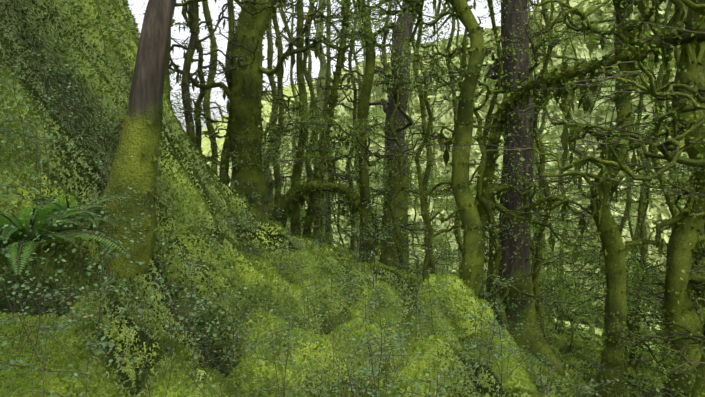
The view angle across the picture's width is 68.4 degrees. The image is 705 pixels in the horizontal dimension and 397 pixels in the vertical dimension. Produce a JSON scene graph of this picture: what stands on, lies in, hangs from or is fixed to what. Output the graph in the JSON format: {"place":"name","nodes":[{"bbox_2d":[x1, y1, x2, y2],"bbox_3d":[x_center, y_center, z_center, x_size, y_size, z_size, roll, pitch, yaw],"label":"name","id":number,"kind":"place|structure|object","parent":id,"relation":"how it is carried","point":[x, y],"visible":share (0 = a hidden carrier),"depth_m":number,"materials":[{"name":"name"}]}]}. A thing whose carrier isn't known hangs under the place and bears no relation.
{"place":"outdoors","nodes":[
{"label":"outdoors","id":0,"kind":"place"},
{"bbox_2d":[128,0,540,131],"label":"sky","id":1,"kind":"structure","parent":0,"point":[137,9],"materials":[{"name":"white"}]},
{"bbox_2d":[0,0,687,396],"bbox_3d":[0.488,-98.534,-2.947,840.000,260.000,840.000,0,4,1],"label":"ground","id":2,"kind":"structure","parent":0,"point":[244,278],"depth_m":3.15,"materials":[{"name":"green plant"}]},
{"bbox_2d":[0,193,130,274],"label":"ferns","id":3,"kind":"object","parent":2,"relation":"on","point":[17,238],"visible":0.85,"depth_m":2.21,"materials":[{"name":"fern leaf"}]},
{"bbox_2d":[91,0,175,278],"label":"tree","id":4,"kind":"object","parent":2,"relation":"on","point":[139,140],"visible":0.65,"depth_m":2.64,"materials":[{"name":"green plant"}]},
{"bbox_2d":[163,23,172,104],"bbox_3d":[-2.136,-6.271,5.768,7.562,11.496,4.282,1,4,8],"label":"tree stem","id":5,"kind":"object","parent":2,"relation":"on","point":[167,77],"visible":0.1,"depth_m":6.02,"materials":[{"name":"green plant"}]},
{"bbox_2d":[141,0,228,175],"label":"tree stem","id":6,"kind":"object","parent":2,"relation":"on","point":[212,134],"visible":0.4,"depth_m":11.35,"materials":[{"name":"green plant"}]},
{"bbox_2d":[173,0,291,151],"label":"tree","id":7,"kind":"object","parent":2,"relation":"on","point":[222,117],"visible":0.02,"depth_m":21.08,"materials":[{"name":"green plant"}]},
{"bbox_2d":[170,0,295,143],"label":"tree stem","id":8,"kind":"object","parent":2,"relation":"on","point":[188,61],"visible":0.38,"depth_m":7.09,"materials":[{"name":"green plant"}]},
{"bbox_2d":[174,0,297,157],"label":"tree stem","id":9,"kind":"object","parent":2,"relation":"on","point":[198,125],"visible":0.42,"depth_m":8.52,"materials":[{"name":"green plant"}]},
{"bbox_2d":[171,0,341,183],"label":"tree stem","id":10,"kind":"object","parent":2,"relation":"on","point":[223,175],"visible":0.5,"depth_m":7.69,"materials":[{"name":"green plant"}]},
{"bbox_2d":[171,90,343,184],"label":"tree","id":11,"kind":"object","parent":2,"relation":"on","point":[208,158],"visible":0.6,"depth_m":7.78,"materials":[{"name":"green plant"}]},
{"bbox_2d":[212,0,304,218],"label":"tree stem","id":12,"kind":"object","parent":2,"relation":"on","point":[270,50],"visible":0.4,"depth_m":12.58,"materials":[{"name":"green plant"}]},
{"bbox_2d":[169,0,358,102],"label":"tree stem","id":13,"kind":"object","parent":2,"relation":"on","point":[238,2],"visible":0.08,"depth_m":6.47,"materials":[{"name":"green plant"}]},
{"bbox_2d":[221,51,332,225],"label":"tree","id":14,"kind":"object","parent":2,"relation":"on","point":[265,100],"depth_m":29.56,"materials":[{"name":"green plant"}]},
{"bbox_2d":[169,0,407,219],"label":"crest tree","id":15,"kind":"object","parent":2,"relation":"on","point":[248,87],"visible":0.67,"depth_m":7.51,"materials":[{"name":"green plant"}]},
{"bbox_2d":[262,139,314,230],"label":"tree","id":16,"kind":"object","parent":2,"relation":"on","point":[287,162],"visible":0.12,"depth_m":13.73,"materials":[{"name":"green plant"}]},
{"bbox_2d":[209,0,370,237],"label":"tree stem","id":17,"kind":"object","parent":2,"relation":"on","point":[296,174],"visible":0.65,"depth_m":8.69,"materials":[{"name":"green plant"}]},
{"bbox_2d":[274,184,323,219],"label":"tree","id":18,"kind":"object","parent":2,"relation":"on","point":[303,208],"visible":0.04,"depth_m":14.64,"materials":[{"name":"green plant"}]},
{"bbox_2d":[273,193,324,232],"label":"tree","id":19,"kind":"object","parent":2,"relation":"on","point":[300,224],"visible":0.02,"depth_m":17.24,"materials":[{"name":"green plant"}]},
{"bbox_2d":[218,0,380,250],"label":"tree","id":20,"kind":"object","parent":2,"relation":"on","point":[284,20],"visible":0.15,"depth_m":16.69,"materials":[{"name":"green plant"}]},
{"bbox_2d":[263,0,338,204],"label":"tree stem","id":21,"kind":"object","parent":2,"relation":"on","point":[276,168],"visible":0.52,"depth_m":9.67,"materials":[{"name":"green plant"}]},
{"bbox_2d":[229,0,393,240],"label":"tree stem","id":22,"kind":"object","parent":2,"relation":"on","point":[316,229],"visible":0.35,"depth_m":10.77,"materials":[{"name":"green plant"}]},
{"bbox_2d":[270,92,357,247],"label":"tree","id":23,"kind":"object","parent":2,"relation":"on","point":[317,155],"visible":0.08,"depth_m":12.87,"materials":[{"name":"green plant"}]},
{"bbox_2d":[261,65,387,247],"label":"tree","id":24,"kind":"object","parent":2,"relation":"on","point":[338,180],"visible":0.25,"depth_m":10.99,"materials":[{"name":"green plant"}]},
{"bbox_2d":[273,150,382,259],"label":"tree","id":25,"kind":"object","parent":2,"relation":"on","point":[344,184],"visible":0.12,"depth_m":14.20,"materials":[{"name":"green plant"}]},
{"bbox_2d":[300,171,358,245],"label":"tree","id":26,"kind":"object","parent":2,"relation":"on","point":[334,219],"visible":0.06,"depth_m":15.83,"materials":[{"name":"green plant"}]},
{"bbox_2d":[269,173,392,257],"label":"tree","id":27,"kind":"object","parent":2,"relation":"on","point":[287,201],"visible":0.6,"depth_m":7.97,"materials":[{"name":"green plant"}]},
{"bbox_2d":[218,0,447,250],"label":"tree","id":28,"kind":"object","parent":2,"relation":"on","point":[358,69],"visible":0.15,"depth_m":16.45,"materials":[{"name":"green plant"}]},
{"bbox_2d":[286,0,383,251],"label":"tree stem","id":29,"kind":"object","parent":2,"relation":"on","point":[352,243],"visible":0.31,"depth_m":11.77,"materials":[{"name":"green plant"}]},
{"bbox_2d":[284,0,389,242],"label":"tree","id":30,"kind":"object","parent":2,"relation":"on","point":[309,62],"visible":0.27,"depth_m":14.68,"materials":[{"name":"green plant"}]},
{"bbox_2d":[0,0,681,396],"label":"plants","id":31,"kind":"object","parent":2,"relation":"on","point":[204,306],"visible":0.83,"depth_m":2.40,"materials":[{"name":"green plant"}]},
{"bbox_2d":[273,0,413,247],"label":"tree","id":32,"kind":"object","parent":2,"relation":"on","point":[323,63],"visible":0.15,"depth_m":19.71,"materials":[{"name":"green plant"}]},
{"bbox_2d":[321,0,389,244],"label":"tree stem","id":33,"kind":"object","parent":2,"relation":"on","point":[328,67],"visible":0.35,"depth_m":13.73,"materials":[{"name":"green plant"}]},
{"bbox_2d":[300,0,425,239],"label":"leaning tree","id":34,"kind":"object","parent":2,"relation":"on","point":[332,103],"visible":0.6,"depth_m":8.34,"materials":[{"name":"green plant"}]},
{"bbox_2d":[204,0,530,270],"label":"tree","id":35,"kind":"object","parent":2,"relation":"on","point":[389,106],"visible":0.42,"depth_m":10.79,"materials":[{"name":"green plant"}]},
{"bbox_2d":[335,94,416,246],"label":"tree","id":36,"kind":"object","parent":2,"relation":"on","point":[371,166],"visible":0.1,"depth_m":30.33,"materials":[{"name":"green plant"}]},
{"bbox_2d":[343,55,413,258],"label":"tree","id":37,"kind":"object","parent":2,"relation":"on","point":[377,97],"visible":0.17,"depth_m":31.07,"materials":[{"name":"green plant"}]},
{"bbox_2d":[300,3,458,269],"bbox_3d":[0.450,-0.557,6.561,2.179,3.818,2.936,0,4,1],"label":"tree","id":38,"kind":"object","parent":2,"relation":"on","point":[396,191],"visible":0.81,"depth_m":6.47,"materials":[{"name":"green plant"}]},
{"bbox_2d":[314,151,449,276],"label":"tree","id":39,"kind":"object","parent":2,"relation":"on","point":[408,268],"visible":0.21,"depth_m":10.56,"materials":[{"name":"green plant"}]},
{"bbox_2d":[333,167,432,261],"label":"tree","id":40,"kind":"object","parent":2,"relation":"on","point":[410,204],"visible":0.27,"depth_m":11.71,"materials":[{"name":"green plant"}]},
{"bbox_2d":[344,0,421,261],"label":"tree","id":41,"kind":"object","parent":2,"relation":"on","point":[364,63],"visible":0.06,"depth_m":30.61,"materials":[{"name":"green plant"}]},
{"bbox_2d":[253,0,519,263],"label":"slim tree","id":42,"kind":"object","parent":2,"relation":"on","point":[364,155],"visible":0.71,"depth_m":6.49,"materials":[{"name":"green plant"}]},
{"bbox_2d":[289,1,485,249],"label":"tree","id":43,"kind":"object","parent":2,"relation":"on","point":[383,62],"visible":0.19,"depth_m":12.26,"materials":[{"name":"green plant"}]},
{"bbox_2d":[378,0,456,257],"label":"tree","id":44,"kind":"object","parent":2,"relation":"on","point":[438,7],"visible":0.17,"depth_m":18.77,"materials":[{"name":"green plant"}]},
{"bbox_2d":[278,0,557,268],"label":"slim tree","id":45,"kind":"object","parent":2,"relation":"on","point":[456,231],"visible":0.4,"depth_m":9.41,"materials":[{"name":"green plant"}]},
{"bbox_2d":[356,131,487,272],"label":"tree","id":46,"kind":"object","parent":2,"relation":"on","point":[441,257],"visible":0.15,"depth_m":11.85,"materials":[{"name":"green plant"}]},
{"bbox_2d":[281,0,566,378],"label":"tree","id":47,"kind":"object","parent":2,"relation":"on","point":[523,250],"visible":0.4,"depth_m":6.02,"materials":[{"name":"brown plant"}]},
{"bbox_2d":[408,157,456,278],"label":"tree","id":48,"kind":"object","parent":2,"relation":"on","point":[440,208],"visible":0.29,"depth_m":17.62,"materials":[{"name":"green plant"}]},
{"bbox_2d":[374,70,492,253],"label":"tree","id":49,"kind":"object","parent":2,"relation":"on","point":[414,126],"visible":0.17,"depth_m":23.52,"materials":[{"name":"green plant"}]},
{"bbox_2d":[384,104,485,279],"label":"tree","id":50,"kind":"object","parent":2,"relation":"on","point":[442,246],"visible":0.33,"depth_m":12.18,"materials":[{"name":"green plant"}]},
{"bbox_2d":[419,163,476,275],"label":"tree","id":51,"kind":"object","parent":2,"relation":"on","point":[446,177],"visible":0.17,"depth_m":16.89,"materials":[{"name":"green plant"}]},
{"bbox_2d":[208,0,690,334],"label":"hillside","id":52,"kind":"structure","parent":2,"relation":"on","point":[449,114],"depth_m":146.21,"materials":[{"name":"green plant"}]},
{"bbox_2d":[350,2,568,276],"bbox_3d":[1.092,-2.345,9.625,3.266,10.375,5.099,-3,5,-35],"label":"slim tree","id":53,"kind":"object","parent":2,"relation":"on","point":[427,174],"visible":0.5,"depth_m":9.56,"materials":[{"name":"green plant"}]},
{"bbox_2d":[370,0,549,299],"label":"thin tree","id":54,"kind":"object","parent":2,"relation":"on","point":[472,247],"visible":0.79,"depth_m":4.41,"materials":[{"name":"green plant"}]},
{"bbox_2d":[376,9,549,281],"bbox_3d":[2.890,-2.060,15.495,5.058,11.086,6.673,0,4,1],"label":"slim tree","id":55,"kind":"object","parent":2,"relation":"on","point":[443,23],"visible":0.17,"depth_m":14.57,"materials":[{"name":"green plant"}]},
{"bbox_2d":[266,0,661,284],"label":"tree","id":56,"kind":"object","parent":2,"relation":"on","point":[422,195],"visible":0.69,"depth_m":4.88,"materials":[{"name":"green plant"}]},
{"bbox_2d":[350,1,605,348],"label":"tree","id":57,"kind":"object","parent":2,"relation":"on","point":[489,211],"visible":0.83,"depth_m":4.86,"materials":[{"name":"green plant"}]},
{"bbox_2d":[450,85,561,268],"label":"tree","id":58,"kind":"object","parent":2,"relation":"on","point":[503,138],"visible":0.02,"depth_m":25.58,"materials":[{"name":"green plant"}]},
{"bbox_2d":[350,0,673,332],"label":"slim tree","id":59,"kind":"object","parent":2,"relation":"on","point":[539,245],"visible":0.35,"depth_m":6.58,"materials":[{"name":"green plant"}]},
{"bbox_2d":[443,182,635,337],"bbox_3d":[2.763,1.219,8.708,2.777,3.532,3.304,0,4,1],"label":"tree","id":60,"kind":"object","parent":2,"relation":"on","point":[553,303],"visible":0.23,"depth_m":7.98,"materials":[{"name":"green plant"}]},
{"bbox_2d":[500,0,583,319],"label":"tree","id":61,"kind":"object","parent":2,"relation":"on","point":[534,168],"visible":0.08,"depth_m":26.40,"materials":[{"name":"green plant"}]},
{"bbox_2d":[483,1,602,287],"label":"slim tree","id":62,"kind":"object","parent":2,"relation":"on","point":[531,75],"depth_m":15.36,"materials":[{"name":"green plant"}]},
{"bbox_2d":[496,89,592,308],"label":"tree","id":63,"kind":"object","parent":2,"relation":"on","point":[548,151],"visible":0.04,"depth_m":23.64,"materials":[{"name":"green plant"}]},
{"bbox_2d":[498,0,600,324],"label":"slim tree","id":64,"kind":"object","parent":2,"relation":"on","point":[544,239],"visible":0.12,"depth_m":15.06,"materials":[{"name":"green plant"}]},
{"bbox_2d":[448,0,663,304],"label":"slim tree","id":65,"kind":"object","parent":2,"relation":"on","point":[485,131],"visible":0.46,"depth_m":6.60,"materials":[{"name":"green plant"}]},
{"bbox_2d":[440,0,675,266],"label":"slim tree","id":66,"kind":"object","parent":2,"relation":"on","point":[532,64],"visible":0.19,"depth_m":12.52,"materials":[{"name":"green plant"}]},
{"bbox_2d":[530,214,600,329],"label":"tree","id":67,"kind":"object","parent":2,"relation":"on","point":[556,326],"visible":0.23,"depth_m":12.24,"materials":[{"name":"green plant"}]},
{"bbox_2d":[432,12,704,396],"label":"tree","id":68,"kind":"object","parent":2,"relation":"on","point":[676,146],"visible":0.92,"depth_m":3.19,"materials":[{"name":"green plant"}]},
{"bbox_2d":[486,0,664,283],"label":"slim tree","id":69,"kind":"object","parent":2,"relation":"on","point":[545,105],"visible":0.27,"depth_m":10.11,"materials":[{"name":"green plant"}]},
{"bbox_2d":[447,0,704,396],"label":"thin tree","id":70,"kind":"object","parent":2,"relation":"on","point":[615,290],"visible":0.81,"depth_m":4.25,"materials":[{"name":"green plant"}]},
{"bbox_2d":[502,99,651,319],"bbox_3d":[9.635,0.601,25.736,7.118,11.582,8.696,-2,4,-24],"label":"tree","id":71,"kind":"object","parent":2,"relation":"on","point":[562,149],"visible":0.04,"depth_m":24.13,"materials":[{"name":"green plant"}]},
{"bbox_2d":[450,0,704,396],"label":"tree","id":72,"kind":"object","parent":2,"relation":"on","point":[679,247],"visible":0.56,"depth_m":4.54,"materials":[{"name":"green plant"}]},
{"bbox_2d":[530,199,634,301],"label":"tree","id":73,"kind":"object","parent":2,"relation":"on","point":[566,218],"visible":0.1,"depth_m":11.72,"materials":[{"name":"green plant"}]},
{"bbox_2d":[538,41,628,333],"bbox_3d":[8.789,0.102,21.530,4.703,12.925,8.388,0,4,1],"label":"tree","id":74,"kind":"object","parent":2,"relation":"on","point":[592,105],"visible":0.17,"depth_m":22.09,"materials":[{"name":"green plant"}]},
{"bbox_2d":[483,10,686,314],"bbox_3d":[4.548,-1.100,9.344,4.768,9.615,5.530,0,4,1],"label":"slim tree","id":75,"kind":"object","parent":2,"relation":"on","point":[623,221],"visible":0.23,"depth_m":10.13,"materials":[{"name":"green plant"}]},
{"bbox_2d":[472,0,704,299],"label":"tree","id":76,"kind":"object","parent":2,"relation":"on","point":[675,37],"visible":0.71,"depth_m":4.57,"materials":[{"name":"green plant"}]},
{"bbox_2d":[538,227,644,351],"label":"tree","id":77,"kind":"object","parent":2,"relation":"on","point":[557,279],"visible":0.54,"depth_m":9.94,"materials":[{"name":"green plant"}]},
{"bbox_2d":[545,114,647,326],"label":"tree","id":78,"kind":"object","parent":2,"relation":"on","point":[573,190],"visible":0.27,"depth_m":26.68,"materials":[{"name":"green plant"}]},
{"bbox_2d":[539,70,664,336],"bbox_3d":[9.806,0.374,18.878,7.398,10.171,6.056,0,4,1],"label":"tree","id":79,"kind":"object","parent":2,"relation":"on","point":[634,204],"visible":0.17,"depth_m":18.00,"materials":[{"name":"green plant"}]},
{"bbox_2d":[531,0,677,330],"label":"slim tree","id":80,"kind":"object","parent":2,"relation":"on","point":[562,63],"visible":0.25,"depth_m":12.79,"materials":[{"name":"green plant"}]},
{"bbox_2d":[531,73,704,372],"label":"tree","id":81,"kind":"object","parent":2,"relation":"on","point":[592,278],"visible":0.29,"depth_m":8.35,"materials":[{"name":"green plant"}]},
{"bbox_2d":[540,0,695,373],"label":"slim tree","id":82,"kind":"object","parent":2,"relation":"on","point":[640,201],"visible":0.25,"depth_m":8.94,"materials":[{"name":"green plant"}]},
{"bbox_2d":[533,50,704,333],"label":"tree","id":83,"kind":"object","parent":2,"relation":"on","point":[701,262],"visible":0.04,"depth_m":9.64,"materials":[{"name":"green plant"}]},
{"bbox_2d":[552,0,686,369],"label":"tree","id":84,"kind":"object","parent":2,"relation":"on","point":[677,54],"depth_m":10.37,"materials":[{"name":"green plant"}]},
{"bbox_2d":[535,235,704,396],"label":"tree","id":85,"kind":"object","parent":2,"relation":"on","point":[690,363],"visible":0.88,"depth_m":4.02,"materials":[{"name":"green plant"}]},
{"bbox_2d":[575,264,664,318],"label":"tree","id":86,"kind":"object","parent":2,"relation":"on","point":[606,286],"visible":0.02,"depth_m":13.65,"materials":[{"name":"green plant"}]},
{"bbox_2d":[538,107,704,378],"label":"tree","id":87,"kind":"object","parent":2,"relation":"on","point":[636,367],"visible":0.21,"depth_m":7.97,"materials":[{"name":"green plant"}]},
{"bbox_2d":[554,164,704,362],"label":"tree","id":88,"kind":"object","parent":2,"relation":"on","point":[640,263],"visible":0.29,"depth_m":6.92,"materials":[{"name":"green plant"}]},
{"bbox_2d":[586,0,672,353],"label":"slim tree","id":89,"kind":"object","parent":2,"relation":"on","point":[667,10],"visible":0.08,"depth_m":10.76,"materials":[{"name":"green plant"}]},
{"bbox_2d":[565,255,704,381],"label":"tree","id":90,"kind":"object","parent":2,"relation":"on","point":[645,306],"visible":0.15,"depth_m":7.39,"materials":[{"name":"green plant"}]},
{"bbox_2d":[589,67,704,343],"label":"slim tree","id":91,"kind":"object","parent":2,"relation":"on","point":[701,79],"visible":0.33,"depth_m":5.73,"materials":[{"name":"green plant"}]},
{"bbox_2d":[595,114,704,354],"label":"tree","id":92,"kind":"object","parent":2,"relation":"on","point":[644,291],"visible":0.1,"depth_m":7.52,"materials":[{"name":"green plant"}]},
{"bbox_2d":[598,254,704,349],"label":"slim tree","id":93,"kind":"object","parent":2,"relation":"on","point":[661,281],"visible":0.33,"depth_m":6.76,"materials":[{"name":"green plant"}]},
{"bbox_2d":[617,76,699,382],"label":"tree","id":94,"kind":"object","parent":2,"relation":"on","point":[679,203],"visible":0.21,"depth_m":6.09,"materials":[{"name":"green plant"}]},
{"bbox_2d":[638,136,689,339],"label":"tree","id":95,"kind":"object","parent":2,"relation":"on","point":[664,203],"visible":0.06,"depth_m":26.04,"materials":[{"name":"green plant"}]},
{"bbox_2d":[626,188,703,346],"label":"tree","id":96,"kind":"object","parent":2,"relation":"on","point":[660,278],"visible":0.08,"depth_m":9.04,"materials":[{"name":"green plant"}]},
{"bbox_2d":[629,0,704,315],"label":"slim tree","id":97,"kind":"object","parent":2,"relation":"on","point":[665,80],"visible":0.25,"depth_m":5.81,"materials":[{"name":"green plant"}]},
{"bbox_2d":[663,155,703,293],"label":"tree","id":98,"kind":"object","parent":2,"relation":"on","point":[681,177],"visible":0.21,"depth_m":6.95,"materials":[{"name":"green plant"}]}
]}

